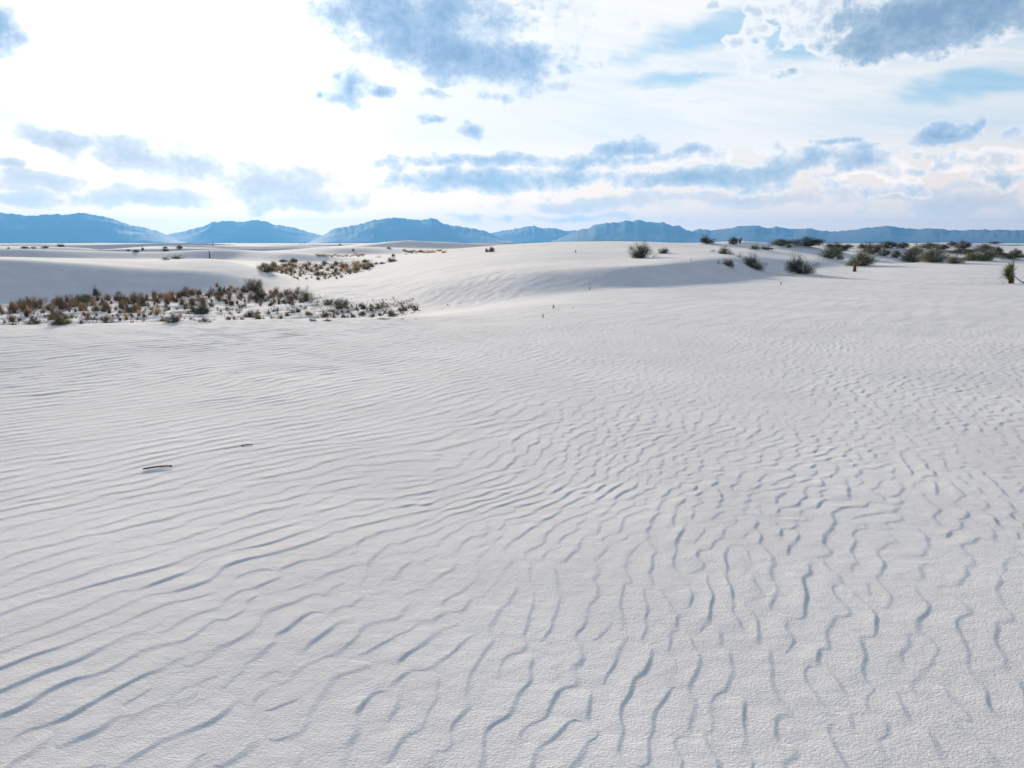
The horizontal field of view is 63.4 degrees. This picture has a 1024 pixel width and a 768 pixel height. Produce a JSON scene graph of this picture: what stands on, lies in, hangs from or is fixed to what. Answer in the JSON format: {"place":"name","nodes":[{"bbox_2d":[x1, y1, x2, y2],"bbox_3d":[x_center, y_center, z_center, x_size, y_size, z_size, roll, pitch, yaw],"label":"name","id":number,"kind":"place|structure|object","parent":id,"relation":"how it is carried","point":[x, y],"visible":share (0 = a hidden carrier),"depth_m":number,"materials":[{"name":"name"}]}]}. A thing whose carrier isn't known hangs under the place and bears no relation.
{"place":"outdoors","nodes":[
{"label":"outdoors","id":0,"kind":"place"},
{"bbox_2d":[0,212,185,242],"bbox_3d":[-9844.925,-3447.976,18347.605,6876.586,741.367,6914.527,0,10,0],"label":"mountain range","id":1,"kind":"structure","parent":0,"point":[65,228],"depth_m":17067.07,"materials":[{"name":"blue stone"}]},
{"bbox_2d":[166,220,321,242],"bbox_3d":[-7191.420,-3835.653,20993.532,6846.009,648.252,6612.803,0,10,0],"label":"mountain range","id":2,"kind":"structure","parent":0,"point":[254,231],"depth_m":19781.84,"materials":[{"name":"blue stone"}]},
{"bbox_2d":[309,217,513,242],"bbox_3d":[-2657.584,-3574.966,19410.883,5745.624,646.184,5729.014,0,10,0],"label":"mountain range","id":3,"kind":"structure","parent":0,"point":[399,229],"depth_m":18140.10,"materials":[{"name":"blue stone"}]},
{"bbox_2d":[0,240,1023,767],"bbox_3d":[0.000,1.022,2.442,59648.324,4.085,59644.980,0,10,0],"label":"sand ground","id":4,"kind":"structure","parent":0,"point":[678,506],"depth_m":5.16,"materials":[{"name":"white sand"}]},
{"bbox_2d":[4,301,18,309],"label":"grass clump","id":5,"kind":"object","parent":4,"relation":"on","point":[9,305],"visible":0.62,"depth_m":36.48,"materials":[{"name":"brown plant"}]},
{"bbox_2d":[6,312,17,321],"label":"grass clump","id":6,"kind":"object","parent":4,"relation":"on","point":[11,318],"visible":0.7,"depth_m":32.06,"materials":[{"name":"brown plant"}]},
{"bbox_2d":[10,304,18,312],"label":"grass clump","id":7,"kind":"object","parent":4,"relation":"on","point":[14,309],"visible":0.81,"depth_m":35.93,"materials":[{"name":"brown plant"}]},
{"bbox_2d":[20,307,31,316],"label":"grass clump","id":8,"kind":"object","parent":4,"relation":"on","point":[26,314],"visible":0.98,"depth_m":33.65,"materials":[{"name":"brown plant"}]},
{"bbox_2d":[21,296,39,306],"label":"dry bush","id":9,"kind":"object","parent":4,"relation":"on","point":[29,301],"visible":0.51,"depth_m":37.51,"materials":[{"name":"brown plant"}]},
{"bbox_2d":[21,318,44,323],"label":"desert shrub","id":10,"kind":"object","parent":4,"relation":"on","point":[33,320],"visible":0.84,"depth_m":30.98,"materials":[{"name":"green plant"}]},
{"bbox_2d":[26,295,52,308],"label":"dry bush","id":11,"kind":"object","parent":4,"relation":"on","point":[37,303],"visible":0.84,"depth_m":37.61,"materials":[{"name":"brown plant"}]},
{"bbox_2d":[51,295,59,305],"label":"dry bush","id":12,"kind":"object","parent":4,"relation":"on","point":[55,300],"visible":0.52,"depth_m":39.85,"materials":[{"name":"brown plant"}]},
{"bbox_2d":[46,306,71,320],"bbox_3d":[-17.339,-2.702,31.805,0.837,0.613,0.944,-2,10,-11],"label":"dry bush","id":13,"kind":"object","parent":4,"relation":"on","point":[59,314],"visible":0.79,"depth_m":31.81,"materials":[{"name":"brown plant"}]},
{"bbox_2d":[49,315,73,324],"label":"desert shrub","id":14,"kind":"object","parent":4,"relation":"on","point":[62,321],"visible":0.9,"depth_m":14.60,"materials":[{"name":"green plant"}]},
{"bbox_2d":[49,295,73,308],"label":"dry bush","id":15,"kind":"object","parent":4,"relation":"on","point":[62,304],"visible":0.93,"depth_m":37.25,"materials":[{"name":"brown plant"}]},
{"bbox_2d":[68,295,77,306],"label":"grass clump","id":16,"kind":"object","parent":4,"relation":"on","point":[74,304],"visible":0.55,"depth_m":38.84,"materials":[{"name":"brown plant"}]},
{"bbox_2d":[72,294,89,305],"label":"dry bush","id":17,"kind":"object","parent":4,"relation":"on","point":[82,299],"visible":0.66,"depth_m":39.57,"materials":[{"name":"brown plant"}]},
{"bbox_2d":[77,291,91,300],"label":"dry bush","id":18,"kind":"object","parent":4,"relation":"on","point":[86,296],"visible":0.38,"depth_m":42.44,"materials":[{"name":"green plant"}]},
{"bbox_2d":[81,312,98,319],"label":"dry bush","id":19,"kind":"object","parent":4,"relation":"on","point":[87,314],"visible":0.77,"depth_m":31.73,"materials":[{"name":"brown plant"}]},
{"bbox_2d":[92,284,100,295],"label":"desert shrub","id":20,"kind":"object","parent":4,"relation":"on","point":[94,292],"visible":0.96,"depth_m":45.69,"materials":[{"name":"green plant"}]},
{"bbox_2d":[93,303,102,310],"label":"grass clump","id":21,"kind":"object","parent":4,"relation":"on","point":[96,308],"visible":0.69,"depth_m":35.46,"materials":[{"name":"brown plant"}]},
{"bbox_2d":[99,302,112,311],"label":"dry bush","id":22,"kind":"object","parent":4,"relation":"on","point":[103,309],"visible":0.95,"depth_m":35.20,"materials":[{"name":"brown plant"}]},
{"bbox_2d":[99,314,115,322],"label":"dry bush","id":23,"kind":"object","parent":4,"relation":"on","point":[105,319],"visible":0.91,"depth_m":30.67,"materials":[{"name":"brown plant"}]},
{"bbox_2d":[112,291,125,300],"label":"dry bush","id":24,"kind":"object","parent":4,"relation":"on","point":[115,298],"visible":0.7,"depth_m":42.69,"materials":[{"name":"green plant"}]},
{"bbox_2d":[115,299,127,309],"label":"dry bush","id":25,"kind":"object","parent":4,"relation":"on","point":[122,305],"visible":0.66,"depth_m":36.63,"materials":[{"name":"brown plant"}]},
{"bbox_2d":[121,311,128,319],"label":"grass clump","id":26,"kind":"object","parent":4,"relation":"on","point":[125,316],"visible":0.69,"depth_m":32.07,"materials":[{"name":"beige plant"}]},
{"bbox_2d":[122,304,139,312],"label":"desert shrub","id":27,"kind":"object","parent":4,"relation":"on","point":[128,309],"visible":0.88,"depth_m":35.06,"materials":[{"name":"green plant"}]},
{"bbox_2d":[121,295,140,304],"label":"dry bush","id":28,"kind":"object","parent":4,"relation":"on","point":[134,300],"visible":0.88,"depth_m":40.45,"materials":[{"name":"brown plant"}]},
{"bbox_2d":[124,293,142,301],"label":"dry bush","id":29,"kind":"object","parent":4,"relation":"on","point":[135,297],"visible":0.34,"depth_m":41.43,"materials":[{"name":"brown plant"}]},
{"bbox_2d":[129,291,151,300],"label":"dry bush","id":30,"kind":"object","parent":4,"relation":"on","point":[134,293],"visible":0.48,"depth_m":42.97,"materials":[{"name":"brown plant"}]},
{"bbox_2d":[135,300,149,306],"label":"dry bush","id":31,"kind":"object","parent":4,"relation":"on","point":[142,302],"visible":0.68,"depth_m":39.20,"materials":[{"name":"brown plant"}]},
{"bbox_2d":[150,306,162,314],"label":"grass clump","id":32,"kind":"object","parent":4,"relation":"on","point":[156,311],"visible":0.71,"depth_m":33.70,"materials":[{"name":"brown plant"}]},
{"bbox_2d":[143,465,171,469],"bbox_3d":[-2.630,0.614,6.150,0.200,0.013,0.045,-4,11,-25],"label":"bark piece","id":33,"kind":"object","parent":4,"relation":"on","point":[150,467],"visible":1,"depth_m":6.14,"materials":[{"name":"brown wood"}]},
{"bbox_2d":[162,313,182,322],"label":"desert shrub","id":34,"kind":"object","parent":4,"relation":"on","point":[175,319],"visible":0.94,"depth_m":15.82,"materials":[{"name":"green plant"}]},
{"bbox_2d":[167,293,182,301],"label":"grass clump","id":35,"kind":"object","parent":4,"relation":"on","point":[175,299],"visible":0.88,"depth_m":42.12,"materials":[{"name":"brown plant"}]},
{"bbox_2d":[179,286,191,295],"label":"dry bush","id":36,"kind":"object","parent":4,"relation":"on","point":[182,291],"visible":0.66,"depth_m":46.26,"materials":[{"name":"brown plant"}]},
{"bbox_2d":[189,292,204,300],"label":"dry bush","id":37,"kind":"object","parent":4,"relation":"on","point":[197,296],"visible":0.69,"depth_m":41.94,"materials":[{"name":"brown plant"}]},
{"bbox_2d":[195,302,208,314],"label":"dry bush","id":38,"kind":"object","parent":4,"relation":"on","point":[201,310],"visible":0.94,"depth_m":35.02,"materials":[{"name":"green plant"}]},
{"bbox_2d":[196,295,209,306],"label":"desert shrub","id":39,"kind":"object","parent":4,"relation":"on","point":[204,303],"visible":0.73,"depth_m":38.50,"materials":[{"name":"green plant"}]},
{"bbox_2d":[198,318,211,321],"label":"desert shrub","id":40,"kind":"object","parent":4,"relation":"on","point":[205,320],"visible":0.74,"depth_m":16.21,"materials":[{"name":"green plant"}]},
{"bbox_2d":[0,259,419,324],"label":"plant litter","id":41,"kind":"object","parent":4,"relation":"on","point":[307,271],"visible":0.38,"depth_m":34.78,"materials":[{"name":"brown plant"}]},
{"bbox_2d":[214,292,228,301],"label":"dry bush","id":42,"kind":"object","parent":4,"relation":"on","point":[219,298],"visible":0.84,"depth_m":41.49,"materials":[{"name":"brown plant"}]},
{"bbox_2d":[239,286,249,292],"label":"dry bush","id":43,"kind":"object","parent":4,"relation":"on","point":[243,290],"visible":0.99,"depth_m":48.00,"materials":[{"name":"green plant"}]},
{"bbox_2d":[243,309,258,317],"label":"desert shrub","id":44,"kind":"object","parent":4,"relation":"on","point":[249,314],"visible":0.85,"depth_m":33.03,"materials":[{"name":"green plant"}]},
{"bbox_2d":[242,278,265,290],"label":"desert shrub","id":45,"kind":"object","parent":4,"relation":"on","point":[251,284],"visible":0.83,"depth_m":48.63,"materials":[{"name":"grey plant"}]},
{"bbox_2d":[248,283,263,292],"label":"desert shrub","id":46,"kind":"object","parent":4,"relation":"on","point":[256,289],"visible":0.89,"depth_m":47.54,"materials":[{"name":"green plant"}]},
{"bbox_2d":[252,291,264,299],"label":"desert shrub","id":47,"kind":"object","parent":4,"relation":"on","point":[258,296],"visible":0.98,"depth_m":41.05,"materials":[{"name":"green plant"}]},
{"bbox_2d":[256,263,277,273],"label":"desert shrub","id":48,"kind":"object","parent":4,"relation":"on","point":[267,269],"visible":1,"depth_m":57.93,"materials":[{"name":"green plant"}]},
{"bbox_2d":[264,292,272,299],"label":"dry bush","id":49,"kind":"object","parent":4,"relation":"on","point":[268,297],"visible":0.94,"depth_m":41.34,"materials":[{"name":"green plant"}]},
{"bbox_2d":[271,286,279,294],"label":"desert shrub","id":50,"kind":"object","parent":4,"relation":"on","point":[276,291],"visible":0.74,"depth_m":44.46,"materials":[{"name":"green plant"}]},
{"bbox_2d":[293,286,300,293],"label":"dry bush","id":51,"kind":"object","parent":4,"relation":"on","point":[297,290],"visible":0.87,"depth_m":43.47,"materials":[{"name":"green plant"}]},
{"bbox_2d":[296,285,315,301],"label":"desert shrub","id":52,"kind":"object","parent":4,"relation":"on","point":[306,296],"visible":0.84,"depth_m":39.40,"materials":[{"name":"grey plant"}]},
{"bbox_2d":[312,269,321,275],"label":"desert shrub","id":53,"kind":"object","parent":4,"relation":"on","point":[317,273],"visible":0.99,"depth_m":64.22,"materials":[{"name":"grey plant"}]},
{"bbox_2d":[318,309,328,316],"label":"tuft","id":54,"kind":"object","parent":4,"relation":"on","point":[325,314],"visible":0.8,"depth_m":30.86,"materials":[{"name":"green plant"}]},
{"bbox_2d":[320,299,332,304],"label":"desert shrub","id":55,"kind":"object","parent":4,"relation":"on","point":[328,302],"visible":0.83,"depth_m":36.30,"materials":[{"name":"green plant"}]},
{"bbox_2d":[329,298,350,308],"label":"desert shrub","id":56,"kind":"object","parent":4,"relation":"on","point":[344,304],"visible":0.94,"depth_m":33.28,"materials":[{"name":"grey plant"}]},
{"bbox_2d":[385,255,396,261],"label":"desert shrub","id":57,"kind":"object","parent":4,"relation":"on","point":[392,260],"visible":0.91,"depth_m":77.13,"materials":[{"name":"green plant"}]},
{"bbox_2d":[386,309,396,315],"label":"desert shrub","id":58,"kind":"object","parent":4,"relation":"on","point":[390,312],"visible":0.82,"depth_m":27.57,"materials":[{"name":"green plant"}]},
{"bbox_2d":[627,239,656,257],"bbox_3d":[6.971,-7.295,44.508,1.933,1.229,1.116,-6,11,-32],"label":"desert shrub","id":59,"kind":"object","parent":4,"relation":"on","point":[642,252],"visible":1,"depth_m":44.38,"materials":[{"name":"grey plant"}]},
{"bbox_2d":[657,247,670,253],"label":"desert shrub","id":60,"kind":"object","parent":4,"relation":"on","point":[665,250],"visible":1,"depth_m":49.40,"materials":[{"name":"green plant"}]},
{"bbox_2d":[699,234,716,243],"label":"desert shrub","id":61,"kind":"object","parent":4,"relation":"on","point":[705,240],"visible":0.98,"depth_m":72.70,"materials":[{"name":"green plant"}]},
{"bbox_2d":[716,244,732,253],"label":"desert shrub","id":62,"kind":"object","parent":4,"relation":"on","point":[725,250],"visible":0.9,"depth_m":48.83,"materials":[{"name":"green plant"}]},
{"bbox_2d":[721,258,734,266],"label":"desert shrub","id":63,"kind":"object","parent":4,"relation":"on","point":[727,262],"visible":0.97,"depth_m":40.51,"materials":[{"name":"green plant"}]},
{"bbox_2d":[727,236,739,244],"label":"desert shrub","id":64,"kind":"object","parent":4,"relation":"on","point":[732,241],"visible":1,"depth_m":71.09,"materials":[{"name":"green plant"}]},
{"bbox_2d":[743,252,768,270],"bbox_3d":[12.826,-6.533,43.663,1.567,1.038,1.714,12,5,-19],"label":"desert shrub","id":65,"kind":"object","parent":4,"relation":"on","point":[752,262],"visible":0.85,"depth_m":43.46,"materials":[{"name":"green plant"}]},
{"bbox_2d":[759,245,773,249],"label":"desert shrub","id":66,"kind":"object","parent":4,"relation":"on","point":[766,248],"visible":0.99,"depth_m":63.12,"materials":[{"name":"green plant"}]},
{"bbox_2d":[768,239,791,245],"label":"desert shrub","id":67,"kind":"object","parent":4,"relation":"on","point":[781,242],"visible":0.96,"depth_m":70.42,"materials":[{"name":"green plant"}]},
{"bbox_2d":[784,252,821,273],"bbox_3d":[14.552,-6.169,41.711,2.076,1.396,2.270,-3,10,-17],"label":"desert shrub","id":68,"kind":"object","parent":4,"relation":"on","point":[798,267],"visible":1,"depth_m":41.50,"materials":[{"name":"green plant"}]},
{"bbox_2d":[784,235,827,245],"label":"desert shrub","id":69,"kind":"object","parent":4,"relation":"on","point":[811,241],"visible":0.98,"depth_m":69.62,"materials":[{"name":"green plant"}]},
{"bbox_2d":[816,246,845,257],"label":"desert shrub","id":70,"kind":"object","parent":4,"relation":"on","point":[833,253],"visible":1,"depth_m":57.30,"materials":[{"name":"green plant"}]},
{"bbox_2d":[824,241,838,246],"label":"desert shrub","id":71,"kind":"object","parent":4,"relation":"on","point":[828,244],"visible":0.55,"depth_m":80.39,"materials":[{"name":"green plant"}]},
{"bbox_2d":[829,242,853,251],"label":"desert shrub","id":72,"kind":"object","parent":4,"relation":"on","point":[843,247],"visible":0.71,"depth_m":67.78,"materials":[{"name":"green plant"}]},
{"bbox_2d":[844,249,879,265],"bbox_3d":[22.920,-8.299,54.214,3.231,1.329,2.220,-9,13,-44],"label":"desert shrub","id":73,"kind":"object","parent":4,"relation":"on","point":[865,260],"visible":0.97,"depth_m":53.81,"materials":[{"name":"green plant"}]},
{"bbox_2d":[855,242,868,248],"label":"desert shrub","id":74,"kind":"object","parent":4,"relation":"on","point":[861,246],"visible":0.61,"depth_m":81.88,"materials":[{"name":"green plant"}]},
{"bbox_2d":[859,242,882,253],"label":"desert shrub","id":75,"kind":"object","parent":4,"relation":"on","point":[875,250],"visible":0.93,"depth_m":68.89,"materials":[{"name":"green plant"}]},
{"bbox_2d":[878,248,891,255],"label":"desert shrub","id":76,"kind":"object","parent":4,"relation":"on","point":[886,252],"visible":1,"depth_m":68.14,"materials":[{"name":"green plant"}]},
{"bbox_2d":[875,240,900,247],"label":"desert shrub","id":77,"kind":"object","parent":4,"relation":"on","point":[890,245],"visible":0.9,"depth_m":79.16,"materials":[{"name":"green plant"}]},
{"bbox_2d":[888,249,902,257],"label":"desert shrub","id":78,"kind":"object","parent":4,"relation":"on","point":[896,253],"visible":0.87,"depth_m":67.84,"materials":[{"name":"green plant"}]},
{"bbox_2d":[897,241,910,247],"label":"desert shrub","id":79,"kind":"object","parent":4,"relation":"on","point":[901,244],"visible":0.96,"depth_m":78.09,"materials":[{"name":"green plant"}]},
{"bbox_2d":[895,241,927,261],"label":"desert shrub","id":80,"kind":"object","parent":4,"relation":"on","point":[911,254],"visible":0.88,"depth_m":65.47,"materials":[{"name":"green plant"}]},
{"bbox_2d":[917,242,939,248],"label":"desert shrub","id":81,"kind":"object","parent":4,"relation":"on","point":[924,245],"visible":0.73,"depth_m":81.86,"materials":[{"name":"green plant"}]},
{"bbox_2d":[915,241,953,261],"bbox_3d":[28.403,-8.926,55.531,3.227,1.670,2.637,0,10,1],"label":"desert shrub","id":82,"kind":"object","parent":4,"relation":"on","point":[929,255],"visible":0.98,"depth_m":55.31,"materials":[{"name":"green plant"}]},
{"bbox_2d":[935,243,952,248],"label":"desert shrub","id":83,"kind":"object","parent":4,"relation":"on","point":[943,245],"visible":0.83,"depth_m":80.12,"materials":[{"name":"green plant"}]},
{"bbox_2d":[946,241,956,245],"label":"desert shrub","id":84,"kind":"object","parent":4,"relation":"on","point":[951,243],"visible":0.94,"depth_m":96.81,"materials":[{"name":"green plant"}]},
{"bbox_2d":[946,253,966,263],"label":"desert shrub","id":85,"kind":"object","parent":4,"relation":"on","point":[954,260],"visible":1,"depth_m":53.03,"materials":[{"name":"green plant"}]},
{"bbox_2d":[952,240,973,248],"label":"desert shrub","id":86,"kind":"object","parent":4,"relation":"on","point":[964,245],"visible":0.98,"depth_m":85.63,"materials":[{"name":"green plant"}]},
{"bbox_2d":[945,247,981,253],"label":"desert shrub","id":87,"kind":"object","parent":4,"relation":"on","point":[960,250],"visible":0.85,"depth_m":77.22,"materials":[{"name":"green plant"}]},
{"bbox_2d":[958,249,981,260],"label":"desert shrub","id":88,"kind":"object","parent":4,"relation":"on","point":[970,256],"visible":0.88,"depth_m":56.74,"materials":[{"name":"green plant"}]},
{"bbox_2d":[971,243,995,251],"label":"desert shrub","id":89,"kind":"object","parent":4,"relation":"on","point":[985,246],"visible":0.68,"depth_m":79.67,"materials":[{"name":"green plant"}]},
{"bbox_2d":[972,247,1006,260],"bbox_3d":[32.416,-8.926,56.405,2.781,1.179,1.606,-5,11,-29],"label":"desert shrub","id":90,"kind":"object","parent":4,"relation":"on","point":[986,256],"visible":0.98,"depth_m":56.21,"materials":[{"name":"green plant"}]},
{"bbox_2d":[989,245,1004,253],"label":"desert shrub","id":91,"kind":"object","parent":4,"relation":"on","point":[999,249],"visible":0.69,"depth_m":75.06,"materials":[{"name":"green plant"}]},
{"bbox_2d":[996,256,1017,283],"bbox_3d":[19.967,-4.561,33.534,0.922,1.218,0.886,0,10,0],"label":"yucca","id":92,"kind":"object","parent":4,"relation":"on","point":[1009,274],"visible":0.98,"depth_m":33.50,"materials":[{"name":"green plant"}]},
{"bbox_2d":[1000,253,1022,258],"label":"desert shrub","id":93,"kind":"object","parent":4,"relation":"on","point":[1010,256],"visible":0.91,"depth_m":70.55,"materials":[{"name":"green plant"}]},
{"bbox_2d":[1010,247,1022,254],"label":"desert shrub","id":94,"kind":"object","parent":4,"relation":"on","point":[1015,251],"visible":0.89,"depth_m":77.97,"materials":[{"name":"green plant"}]},
{"bbox_2d":[0,0,1023,234],"label":"sky","id":95,"kind":"structure","parent":0,"point":[167,117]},
{"bbox_2d":[491,225,575,242],"bbox_3d":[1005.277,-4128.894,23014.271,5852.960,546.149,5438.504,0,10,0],"label":"mountain range","id":96,"kind":"structure","parent":0,"point":[531,234],"depth_m":21883.99,"materials":[{"name":"blue stone"}]},
{"bbox_2d":[551,220,1023,242],"bbox_3d":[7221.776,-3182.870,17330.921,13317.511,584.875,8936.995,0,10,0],"label":"mountain range","id":97,"kind":"structure","parent":0,"point":[635,230],"depth_m":16929.89,"materials":[{"name":"blue stone"}]}
]}

